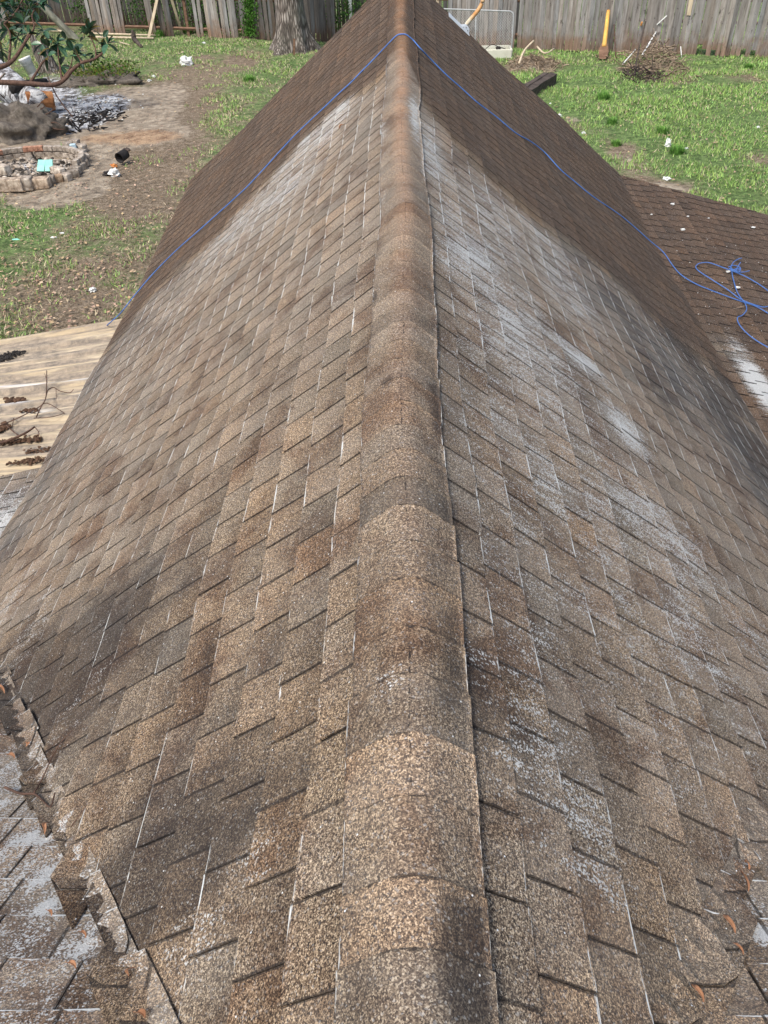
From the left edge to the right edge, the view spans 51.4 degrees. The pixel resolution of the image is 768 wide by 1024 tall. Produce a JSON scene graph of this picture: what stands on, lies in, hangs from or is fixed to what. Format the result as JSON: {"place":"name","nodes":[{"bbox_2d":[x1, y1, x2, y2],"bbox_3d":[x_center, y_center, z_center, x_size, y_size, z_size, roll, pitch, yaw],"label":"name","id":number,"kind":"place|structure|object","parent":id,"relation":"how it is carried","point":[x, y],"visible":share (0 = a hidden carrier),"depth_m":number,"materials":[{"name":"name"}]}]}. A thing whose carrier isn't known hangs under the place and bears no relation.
{"place":"outdoors","nodes":[
{"label":"outdoors","id":0,"kind":"place"},
{"bbox_2d":[0,0,767,338],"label":"ground","id":1,"kind":"structure","parent":0,"point":[166,136],"depth_m":18.88,"materials":[{"name":"plant"}]},
{"bbox_2d":[0,163,11,175],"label":"brick","id":2,"kind":"object","parent":1,"relation":"on","point":[5,169],"visible":1,"depth_m":17.62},
{"bbox_2d":[4,153,14,159],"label":"brick","id":3,"kind":"object","parent":1,"relation":"on","point":[8,156],"visible":0.89,"depth_m":18.69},
{"bbox_2d":[1,148,11,154],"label":"brick","id":4,"kind":"object","parent":3,"relation":"on","point":[7,151],"visible":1,"depth_m":18.62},
{"bbox_2d":[0,176,23,191],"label":"brick","id":5,"kind":"object","parent":1,"relation":"on","point":[10,184],"visible":1,"depth_m":16.82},
{"bbox_2d":[13,153,21,158],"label":"brick","id":6,"kind":"object","parent":1,"relation":"on","point":[17,155],"visible":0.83,"depth_m":18.75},
{"bbox_2d":[11,147,22,153],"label":"brick","id":7,"kind":"object","parent":6,"relation":"on","point":[17,150],"visible":1,"depth_m":18.69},
{"bbox_2d":[5,0,42,27],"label":"shrub","id":8,"kind":"object","parent":1,"relation":"on","point":[23,1],"visible":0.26,"depth_m":33.52,"materials":[{"name":"green plant"}]},
{"bbox_2d":[21,175,33,190],"bbox_3d":[-7.589,-6.996,16.964,0.252,0.282,0.277,-4,40,0],"label":"brick","id":9,"kind":"object","parent":1,"relation":"on","point":[26,181],"visible":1,"depth_m":16.87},
{"bbox_2d":[21,152,33,157],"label":"brick","id":10,"kind":"object","parent":1,"relation":"on","point":[28,154],"visible":0.89,"depth_m":18.78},
{"bbox_2d":[23,146,33,152],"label":"brick","id":11,"kind":"object","parent":10,"relation":"on","point":[28,149],"visible":1,"depth_m":18.72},
{"bbox_2d":[19,55,38,76],"bbox_3d":[-11.508,-14.403,25.810,0.502,0.658,0.402,0,40,2],"label":"bucket","id":12,"kind":"object","parent":1,"relation":"on","point":[26,62],"visible":0.88,"depth_m":25.69,"materials":[{"name":"white plastic"}]},
{"bbox_2d":[0,94,68,145],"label":"root ball","id":13,"kind":"object","parent":1,"relation":"on","point":[20,123],"visible":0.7,"depth_m":19.90,"materials":[{"name":"brown soil"}]},
{"bbox_2d":[0,156,71,176],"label":"burnt rubbish","id":14,"kind":"object","parent":1,"relation":"on","point":[17,169],"visible":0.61,"depth_m":18.15,"materials":[{"name":"grey"}]},
{"bbox_2d":[37,159,52,171],"bbox_3d":[-7.488,-7.652,17.617,0.363,0.205,0.228,0,40,2],"label":"book","id":15,"kind":"object","parent":14,"relation":"on","point":[43,165],"visible":1,"depth_m":17.60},
{"bbox_2d":[34,151,44,156],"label":"brick","id":16,"kind":"object","parent":1,"relation":"on","point":[39,153],"visible":1,"depth_m":18.83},
{"bbox_2d":[33,145,42,151],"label":"brick","id":17,"kind":"object","parent":16,"relation":"on","point":[37,147],"visible":1,"depth_m":18.75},
{"bbox_2d":[25,91,55,110],"bbox_3d":[-9.428,-11.273,21.883,0.719,0.553,0.539,-17,42,-18],"label":"charred log","id":18,"kind":"object","parent":1,"relation":"on","point":[49,102],"visible":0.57,"depth_m":21.76,"materials":[{"name":"orange wood"}]},
{"bbox_2d":[31,176,51,189],"bbox_3d":[-7.332,-7.037,17.042,0.394,0.230,0.252,-2,40,0],"label":"brick","id":19,"kind":"object","parent":1,"relation":"on","point":[41,182],"visible":1,"depth_m":16.96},
{"bbox_2d":[30,34,59,73],"bbox_3d":[-11.115,-15.054,26.181,0.754,1.183,0.695,15,42,19],"label":"tree stump","id":20,"kind":"object","parent":1,"relation":"on","point":[53,67],"visible":0.59,"depth_m":26.18,"materials":[{"name":"grey wood"}]},
{"bbox_2d":[44,151,54,156],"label":"brick","id":21,"kind":"object","parent":1,"relation":"on","point":[49,154],"visible":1,"depth_m":18.82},
{"bbox_2d":[43,145,52,150],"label":"brick","id":22,"kind":"object","parent":21,"relation":"on","point":[47,147],"visible":1,"depth_m":18.73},
{"bbox_2d":[47,174,55,185],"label":"brick","id":23,"kind":"object","parent":1,"relation":"on","point":[52,177],"visible":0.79,"depth_m":17.16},
{"bbox_2d":[32,0,79,38],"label":"leaning tree","id":24,"kind":"object","parent":1,"relation":"on","point":[59,23],"visible":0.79,"depth_m":30.81,"materials":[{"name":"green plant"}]},
{"bbox_2d":[49,165,65,173],"bbox_3d":[-7.155,-7.492,17.494,0.370,0.153,0.172,24,46,26],"label":"brick","id":25,"kind":"object","parent":1,"relation":"on","point":[54,169],"visible":0.94,"depth_m":17.43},
{"bbox_2d":[53,151,61,156],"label":"brick","id":26,"kind":"object","parent":1,"relation":"on","point":[57,153],"visible":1,"depth_m":18.77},
{"bbox_2d":[52,145,62,151],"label":"brick","id":27,"kind":"object","parent":26,"relation":"on","point":[57,148],"visible":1,"depth_m":18.69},
{"bbox_2d":[54,173,63,182],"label":"brick","id":28,"kind":"object","parent":1,"relation":"on","point":[58,178],"visible":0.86,"depth_m":17.29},
{"bbox_2d":[0,0,119,110],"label":"fallen magnolia","id":29,"kind":"object","parent":1,"relation":"on","point":[12,77],"visible":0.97,"depth_m":20.99,"materials":[{"name":"plant"}]},
{"bbox_2d":[8,78,47,93],"bbox_3d":[-9.851,-11.867,22.148,0.301,0.279,1.212,23,46,27],"label":"charred branch","id":30,"kind":"object","parent":29,"relation":"on","point":[14,89],"visible":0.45,"depth_m":21.87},
{"bbox_2d":[47,77,72,117],"bbox_3d":[-9.197,-11.733,22.515,0.119,0.486,3.184,-19,43,-20],"label":"stick","id":31,"kind":"object","parent":1,"relation":"on","point":[59,99],"visible":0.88,"depth_m":22.25,"materials":[{"name":"wood"}]},
{"bbox_2d":[0,319,121,475],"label":"patio cover","id":32,"kind":"object","parent":1,"relation":"on","point":[67,359],"visible":0.49,"depth_m":7.45,"materials":[{"name":"beige wood"}]},
{"bbox_2d":[0,421,11,431],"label":"leaf litter","id":33,"kind":"object","parent":32,"relation":"on","point":[3,427],"visible":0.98,"depth_m":6.78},
{"bbox_2d":[0,350,25,361],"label":"leaf litter","id":34,"kind":"object","parent":32,"relation":"on","point":[7,355],"visible":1,"depth_m":7.87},
{"bbox_2d":[3,396,26,402],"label":"leaf litter","id":35,"kind":"object","parent":32,"relation":"on","point":[13,399],"visible":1,"depth_m":7.13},
{"bbox_2d":[0,434,41,445],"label":"leaf litter","id":36,"kind":"object","parent":32,"relation":"on","point":[29,439],"visible":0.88,"depth_m":6.60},
{"bbox_2d":[6,456,45,465],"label":"leaf litter","id":37,"kind":"object","parent":32,"relation":"on","point":[30,460],"visible":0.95,"depth_m":6.34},
{"bbox_2d":[19,407,37,412],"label":"leaf litter","id":38,"kind":"object","parent":32,"relation":"on","point":[28,410],"visible":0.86,"depth_m":6.98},
{"bbox_2d":[0,370,73,443],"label":"fallen branch","id":39,"kind":"object","parent":32,"relation":"on","point":[15,437],"visible":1,"depth_m":6.80,"materials":[{"name":"wood"}]},
{"bbox_2d":[23,446,50,453],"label":"leaf litter","id":40,"kind":"object","parent":32,"relation":"on","point":[48,448],"visible":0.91,"depth_m":6.46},
{"bbox_2d":[61,152,69,158],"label":"brick","id":41,"kind":"object","parent":1,"relation":"on","point":[65,154],"visible":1,"depth_m":18.70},
{"bbox_2d":[62,146,71,151],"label":"brick","id":42,"kind":"object","parent":41,"relation":"on","point":[64,148],"visible":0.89,"depth_m":18.64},
{"bbox_2d":[60,172,72,181],"bbox_3d":[-6.934,-7.311,17.409,0.226,0.167,0.174,20,44,22],"label":"brick","id":43,"kind":"object","parent":1,"relation":"on","point":[67,176],"visible":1,"depth_m":17.34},
{"bbox_2d":[63,141,72,145],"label":"brick","id":44,"kind":"object","parent":1,"relation":"on","point":[66,143],"visible":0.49,"depth_m":19.23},
{"bbox_2d":[66,168,79,177],"bbox_3d":[-6.863,-7.467,17.595,0.266,0.172,0.182,-18,42,-15],"label":"brick","id":45,"kind":"object","parent":1,"relation":"on","point":[74,172],"visible":0.76,"depth_m":17.53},
{"bbox_2d":[69,138,79,143],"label":"brick","id":46,"kind":"object","parent":1,"relation":"on","point":[75,140],"visible":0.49,"depth_m":19.41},
{"bbox_2d":[68,165,82,173],"bbox_3d":[-6.875,-7.635,17.794,0.272,0.159,0.181,7,40,14],"label":"brick","id":47,"kind":"object","parent":1,"relation":"on","point":[79,168],"visible":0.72,"depth_m":17.73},
{"bbox_2d":[72,162,86,170],"bbox_3d":[-6.888,-7.822,18.018,0.290,0.173,0.183,14,42,15],"label":"brick","id":48,"kind":"object","parent":1,"relation":"on","point":[83,165],"visible":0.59,"depth_m":17.96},
{"bbox_2d":[77,155,84,162],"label":"brick","id":49,"kind":"object","parent":48,"relation":"on","point":[81,158],"visible":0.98,"depth_m":17.98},
{"bbox_2d":[76,143,87,150],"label":"brick","id":50,"kind":"object","parent":1,"relation":"on","point":[81,146],"visible":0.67,"depth_m":19.08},
{"bbox_2d":[75,152,89,160],"bbox_3d":[-7.007,-8.229,18.517,0.307,0.168,0.186,-26,45,-29],"label":"brick","id":51,"kind":"object","parent":1,"relation":"on","point":[86,155],"visible":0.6,"depth_m":18.49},
{"bbox_2d":[63,0,113,27],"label":"shrub","id":52,"kind":"object","parent":1,"relation":"on","point":[81,6],"visible":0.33,"depth_m":32.51,"materials":[{"name":"green plant"}]},
{"bbox_2d":[67,103,128,133],"bbox_3d":[-8.001,-10.559,21.428,1.932,0.443,2.649,11,41,15],"label":"charcoal debris","id":53,"kind":"object","parent":1,"relation":"on","point":[93,118],"visible":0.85,"depth_m":21.37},
{"bbox_2d":[55,84,142,124],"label":"white ash flakes","id":54,"kind":"object","parent":1,"relation":"on","point":[96,105],"visible":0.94,"depth_m":22.77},
{"bbox_2d":[55,58,142,87],"bbox_3d":[-8.944,-13.766,25.020,3.404,0.879,1.845,0,40,2],"label":"soil mound","id":55,"kind":"object","parent":1,"relation":"on","point":[98,75],"visible":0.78,"depth_m":24.68,"materials":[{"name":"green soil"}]},
{"bbox_2d":[107,167,120,176],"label":"litter","id":56,"kind":"object","parent":1,"relation":"on","point":[114,172],"visible":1,"depth_m":17.56,"materials":[{"name":"paper"}]},
{"bbox_2d":[115,149,129,162],"bbox_3d":[-5.998,-8.170,18.303,0.240,0.256,0.292,15,43,19],"label":"metal can","id":57,"kind":"object","parent":1,"relation":"on","point":[122,155],"visible":1,"depth_m":18.27,"materials":[{"name":"black metal"}]},
{"bbox_2d":[93,32,155,35],"bbox_3d":[-10.183,-18.869,31.509,2.972,0.077,0.078,10,41,14],"label":"pole","id":58,"kind":"object","parent":1,"relation":"on","point":[96,33],"visible":0.78,"depth_m":31.52,"materials":[{"name":"brown wood"}]},
{"bbox_2d":[96,36,153,38],"bbox_3d":[-10.078,-18.415,30.957,2.497,0.086,0.088,8,41,12],"label":"pole","id":59,"kind":"object","parent":1,"relation":"on","point":[120,37],"visible":0.83,"depth_m":30.94,"materials":[{"name":"brown wood"}]},
{"bbox_2d":[131,30,142,47],"bbox_3d":[-9.277,-17.693,29.837,0.234,0.437,1.674,-14,41,-15],"label":"driftwood stub","id":60,"kind":"object","parent":1,"relation":"on","point":[134,38],"visible":1,"depth_m":30.21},
{"bbox_2d":[121,0,174,31],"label":"shrub","id":61,"kind":"object","parent":1,"relation":"on","point":[136,6],"visible":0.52,"depth_m":31.83,"materials":[{"name":"green plant"}]},
{"bbox_2d":[147,0,158,36],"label":"pine board","id":62,"kind":"object","parent":1,"relation":"on","point":[152,18],"visible":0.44,"depth_m":30.76,"materials":[{"name":"brown wood"}]},
{"bbox_2d":[153,29,164,37],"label":"grass tuft","id":63,"kind":"object","parent":1,"relation":"on","point":[159,33],"visible":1,"depth_m":31.11,"materials":[{"name":"green plant"}]},
{"bbox_2d":[0,0,334,41],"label":"wooden fence","id":64,"kind":"object","parent":1,"relation":"on","point":[214,29],"visible":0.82,"depth_m":30.36,"materials":[{"name":"grey wood"}]},
{"bbox_2d":[237,0,261,36],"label":"climbing vine","id":65,"kind":"object","parent":64,"relation":"attached to","point":[250,11],"visible":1,"depth_m":29.73,"materials":[{"name":"green plant"}]},
{"bbox_2d":[171,0,183,33],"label":"pine board","id":66,"kind":"object","parent":1,"relation":"on","point":[176,14],"visible":1,"depth_m":30.87,"materials":[{"name":"brown wood"}]},
{"bbox_2d":[179,55,193,66],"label":"litter","id":67,"kind":"object","parent":1,"relation":"on","point":[185,60],"visible":0.98,"depth_m":26.79,"materials":[{"name":"white plastic"}]},
{"bbox_2d":[169,0,219,33],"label":"shrub","id":68,"kind":"object","parent":1,"relation":"on","point":[192,22],"visible":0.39,"depth_m":31.21,"materials":[{"name":"green plant"}]},
{"bbox_2d":[243,73,255,82],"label":"grass tuft","id":69,"kind":"object","parent":1,"relation":"on","point":[251,78],"visible":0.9,"depth_m":24.53,"materials":[{"name":"green plant"}]},
{"bbox_2d":[227,1,274,34],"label":"shrub","id":70,"kind":"object","parent":1,"relation":"on","point":[237,11],"visible":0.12,"depth_m":30.67,"materials":[{"name":"green plant"}]},
{"bbox_2d":[0,0,524,39],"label":"wooden fence","id":71,"kind":"object","parent":1,"relation":"on","point":[56,9],"visible":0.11,"depth_m":32.64,"materials":[{"name":"wood"}]},
{"bbox_2d":[293,38,294,54],"bbox_3d":[-3.099,-16.007,27.495,0.135,0.554,0.040,0,40,2],"label":"wooden stake","id":72,"kind":"object","parent":1,"relation":"on","point":[293,46],"visible":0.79,"depth_m":27.45,"materials":[{"name":"brown wood"}]},
{"bbox_2d":[269,0,320,55],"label":"oak tree","id":73,"kind":"object","parent":1,"relation":"on","point":[291,21],"visible":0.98,"depth_m":27.58,"materials":[{"name":"grey plant"}]},
{"bbox_2d":[325,0,365,36],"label":"shrub","id":74,"kind":"object","parent":1,"relation":"on","point":[346,5],"visible":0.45,"depth_m":29.41,"materials":[{"name":"green plant"}]},
{"bbox_2d":[348,0,351,17],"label":"fence post","id":75,"kind":"object","parent":1,"relation":"on","point":[350,5],"visible":0.2,"depth_m":29.38,"materials":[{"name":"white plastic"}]},
{"bbox_2d":[0,0,767,1023],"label":"house","id":76,"kind":"structure","parent":1,"relation":"on","point":[384,574],"depth_m":2.44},
{"bbox_2d":[4,732,69,807],"bbox_3d":[-1.050,0.791,2.428,0.199,0.093,0.286,0,40,2],"label":"twig","id":77,"kind":"object","parent":76,"relation":"on","point":[25,793],"visible":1,"depth_m":2.38,"materials":[{"name":"wood"}]},
{"bbox_2d":[42,822,49,833],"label":"dry leaf","id":78,"kind":"object","parent":76,"relation":"on","point":[44,825],"visible":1,"depth_m":2.17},
{"bbox_2d":[67,960,75,968],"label":"dry leaf","id":79,"kind":"object","parent":76,"relation":"on","point":[72,962],"visible":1,"depth_m":1.62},
{"bbox_2d":[133,1008,145,1017],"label":"dry leaf","id":80,"kind":"object","parent":76,"relation":"on","point":[141,1011],"visible":1,"depth_m":1.48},
{"bbox_2d":[107,33,767,347],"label":"rope","id":81,"kind":"object","parent":76,"relation":"on","point":[739,272],"visible":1,"depth_m":7.55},
{"bbox_2d":[449,0,484,35],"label":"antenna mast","id":82,"kind":"object","parent":76,"relation":"on","point":[464,28],"visible":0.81,"depth_m":8.83,"materials":[{"name":"metal"}]},
{"bbox_2d":[691,984,703,1001],"bbox_3d":[0.598,0.919,1.522,0.016,0.028,0.040,0,40,2],"label":"dry leaf","id":83,"kind":"object","parent":76,"relation":"on","point":[698,989],"visible":1,"depth_m":1.52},
{"bbox_2d":[723,914,735,933],"bbox_3d":[0.749,0.895,1.732,0.018,0.035,0.054,0,40,2],"label":"dry leaf","id":84,"kind":"object","parent":76,"relation":"on","point":[729,920],"visible":1,"depth_m":1.72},
{"bbox_2d":[740,870,749,891],"bbox_3d":[0.857,0.876,1.892,0.010,0.035,0.068,4,40,7],"label":"dry leaf","id":85,"kind":"object","parent":76,"relation":"on","point":[748,883],"visible":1,"depth_m":1.88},
{"bbox_2d":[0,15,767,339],"bbox_3d":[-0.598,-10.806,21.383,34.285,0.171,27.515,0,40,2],"label":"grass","id":86,"kind":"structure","parent":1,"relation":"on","point":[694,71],"depth_m":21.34,"materials":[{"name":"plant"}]},
{"bbox_2d":[0,37,767,335],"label":"leaf scatter","id":87,"kind":"object","parent":1,"relation":"on","point":[52,321],"visible":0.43,"depth_m":15.00,"materials":[{"name":"plant"}]},
{"bbox_2d":[437,0,519,47],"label":"wooden fence","id":88,"kind":"object","parent":1,"relation":"on","point":[511,5],"visible":0.52,"depth_m":27.44,"materials":[{"name":"grey wood"}]},
{"bbox_2d":[444,8,513,49],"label":"chain link gate","id":89,"kind":"structure","parent":1,"relation":"on","point":[502,11],"depth_m":26.45,"materials":[{"name":"metal"}]},
{"bbox_2d":[482,44,512,58],"bbox_3d":[3.703,-15.457,26.699,1.120,0.352,0.820,0,40,2],"label":"concrete block","id":90,"kind":"object","parent":1,"relation":"on","point":[496,51],"visible":0.72,"depth_m":26.44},
{"bbox_2d":[503,51,568,74],"bbox_3d":[4.844,-14.264,25.346,2.004,0.610,2.813,0,40,2],"label":"brush pile","id":91,"kind":"object","parent":1,"relation":"on","point":[537,63],"visible":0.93,"depth_m":25.35,"materials":[{"name":"wood"}]},
{"bbox_2d":[518,40,533,64],"bbox_3d":[4.530,-14.767,25.609,0.153,0.511,1.232,18,43,22],"label":"bleached branch","id":92,"kind":"object","parent":91,"relation":"on","point":[523,52],"visible":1,"depth_m":25.55,"materials":[{"name":"brown wood"}]},
{"bbox_2d":[536,46,554,53],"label":"bleached branch","id":93,"kind":"object","parent":91,"relation":"on","point":[538,48],"visible":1,"depth_m":25.61,"materials":[{"name":"brown wood"}]},
{"bbox_2d":[525,72,556,94],"bbox_3d":[4.328,-12.121,22.713,0.462,0.315,2.434,17,43,21],"label":"railroad tie","id":94,"kind":"object","parent":1,"relation":"on","point":[540,82],"visible":0.69,"depth_m":22.76,"materials":[{"name":"wood"}]},
{"bbox_2d":[596,89,611,101],"bbox_3d":[6.017,-11.393,21.784,0.474,0.256,0.526,0,40,2],"label":"grass tuft","id":95,"kind":"object","parent":1,"relation":"on","point":[602,95],"visible":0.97,"depth_m":21.74,"materials":[{"name":"green plant"}]},
{"bbox_2d":[599,9,609,58],"bbox_3d":[7.165,-15.532,25.923,0.301,1.197,1.406,4,40,7],"label":"digging tool","id":96,"kind":"object","parent":1,"relation":"on","point":[603,50],"visible":1,"depth_m":25.84,"materials":[{"name":"yellow wood"}]},
{"bbox_2d":[594,51,614,62],"bbox_3d":[7.278,-14.880,26.016,0.753,0.390,1.390,0,40,2],"label":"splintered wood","id":97,"kind":"object","parent":1,"relation":"on","point":[597,56],"visible":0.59,"depth_m":25.88,"materials":[{"name":"wood"}]},
{"bbox_2d":[606,116,617,124],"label":"grass tuft","id":98,"kind":"object","parent":1,"relation":"on","point":[609,121],"visible":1,"depth_m":19.89,"materials":[{"name":"green plant"}]},
{"bbox_2d":[614,24,616,59],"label":"vine stem","id":99,"kind":"object","parent":1,"relation":"on","point":[615,42],"visible":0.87,"depth_m":26.07,"materials":[{"name":"brown plant"}]},
{"bbox_2d":[610,138,622,146],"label":"grass tuft","id":100,"kind":"object","parent":1,"relation":"on","point":[616,143],"visible":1,"depth_m":18.43,"materials":[{"name":"green plant"}]},
{"bbox_2d":[633,21,645,77],"bbox_3d":[7.807,-14.150,24.393,0.093,1.143,2.676,10,41,14],"label":"metal stake","id":101,"kind":"object","parent":1,"relation":"on","point":[639,47],"visible":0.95,"depth_m":24.55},
{"bbox_2d":[517,0,767,57],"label":"wooden fence","id":102,"kind":"object","parent":1,"relation":"on","point":[567,34],"visible":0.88,"depth_m":26.03,"materials":[{"name":"grey wood"}]},
{"bbox_2d":[614,56,673,83],"bbox_3d":[7.771,-13.185,23.942,1.692,0.752,2.116,19,44,23],"label":"brush pile","id":103,"kind":"object","parent":1,"relation":"on","point":[628,70],"visible":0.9,"depth_m":23.82,"materials":[{"name":"plant"}]},
{"bbox_2d":[613,28,701,79],"bbox_3d":[8.483,-14.277,24.964,2.548,1.224,4.873,0,40,2],"label":"brush pile","id":104,"kind":"object","parent":1,"relation":"on","point":[653,51],"visible":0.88,"depth_m":24.69,"materials":[{"name":"twig bark"}]},
{"bbox_2d":[642,31,656,54],"bbox_3d":[8.659,-15.291,25.851,0.055,0.596,1.772,18,44,23],"label":"white stick","id":105,"kind":"object","parent":104,"relation":"in","point":[649,42],"visible":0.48,"depth_m":25.74,"materials":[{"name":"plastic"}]},
{"bbox_2d":[656,125,671,134],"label":"grass tuft","id":106,"kind":"object","parent":1,"relation":"on","point":[660,129],"visible":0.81,"depth_m":19.08,"materials":[{"name":"green plant"}]},
{"bbox_2d":[664,138,671,146],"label":"litter","id":107,"kind":"object","parent":1,"relation":"on","point":[668,142],"visible":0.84,"depth_m":18.25,"materials":[{"name":"paper"}]},
{"bbox_2d":[669,142,688,154],"bbox_3d":[6.572,-8.145,17.856,0.471,0.240,0.450,-21,43,-22],"label":"grass tuft","id":108,"kind":"object","parent":1,"relation":"on","point":[675,149],"visible":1,"depth_m":17.84,"materials":[{"name":"green plant"}]},
{"bbox_2d":[743,62,754,69],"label":"grass tuft","id":109,"kind":"object","parent":1,"relation":"on","point":[749,66],"visible":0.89,"depth_m":24.34,"materials":[{"name":"green plant"}]},
{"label":"brick","id":110,"kind":"object","parent":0,"visible":0},
{"bbox_2d":[67,147,75,153],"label":"brick","id":111,"kind":"object","parent":110,"relation":"on","point":[70,149],"visible":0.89,"depth_m":18.52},
{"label":"brick","id":112,"kind":"object","parent":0,"visible":0},
{"bbox_2d":[72,158,80,164],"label":"brick","id":113,"kind":"object","parent":112,"relation":"on","point":[75,161],"visible":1,"depth_m":17.82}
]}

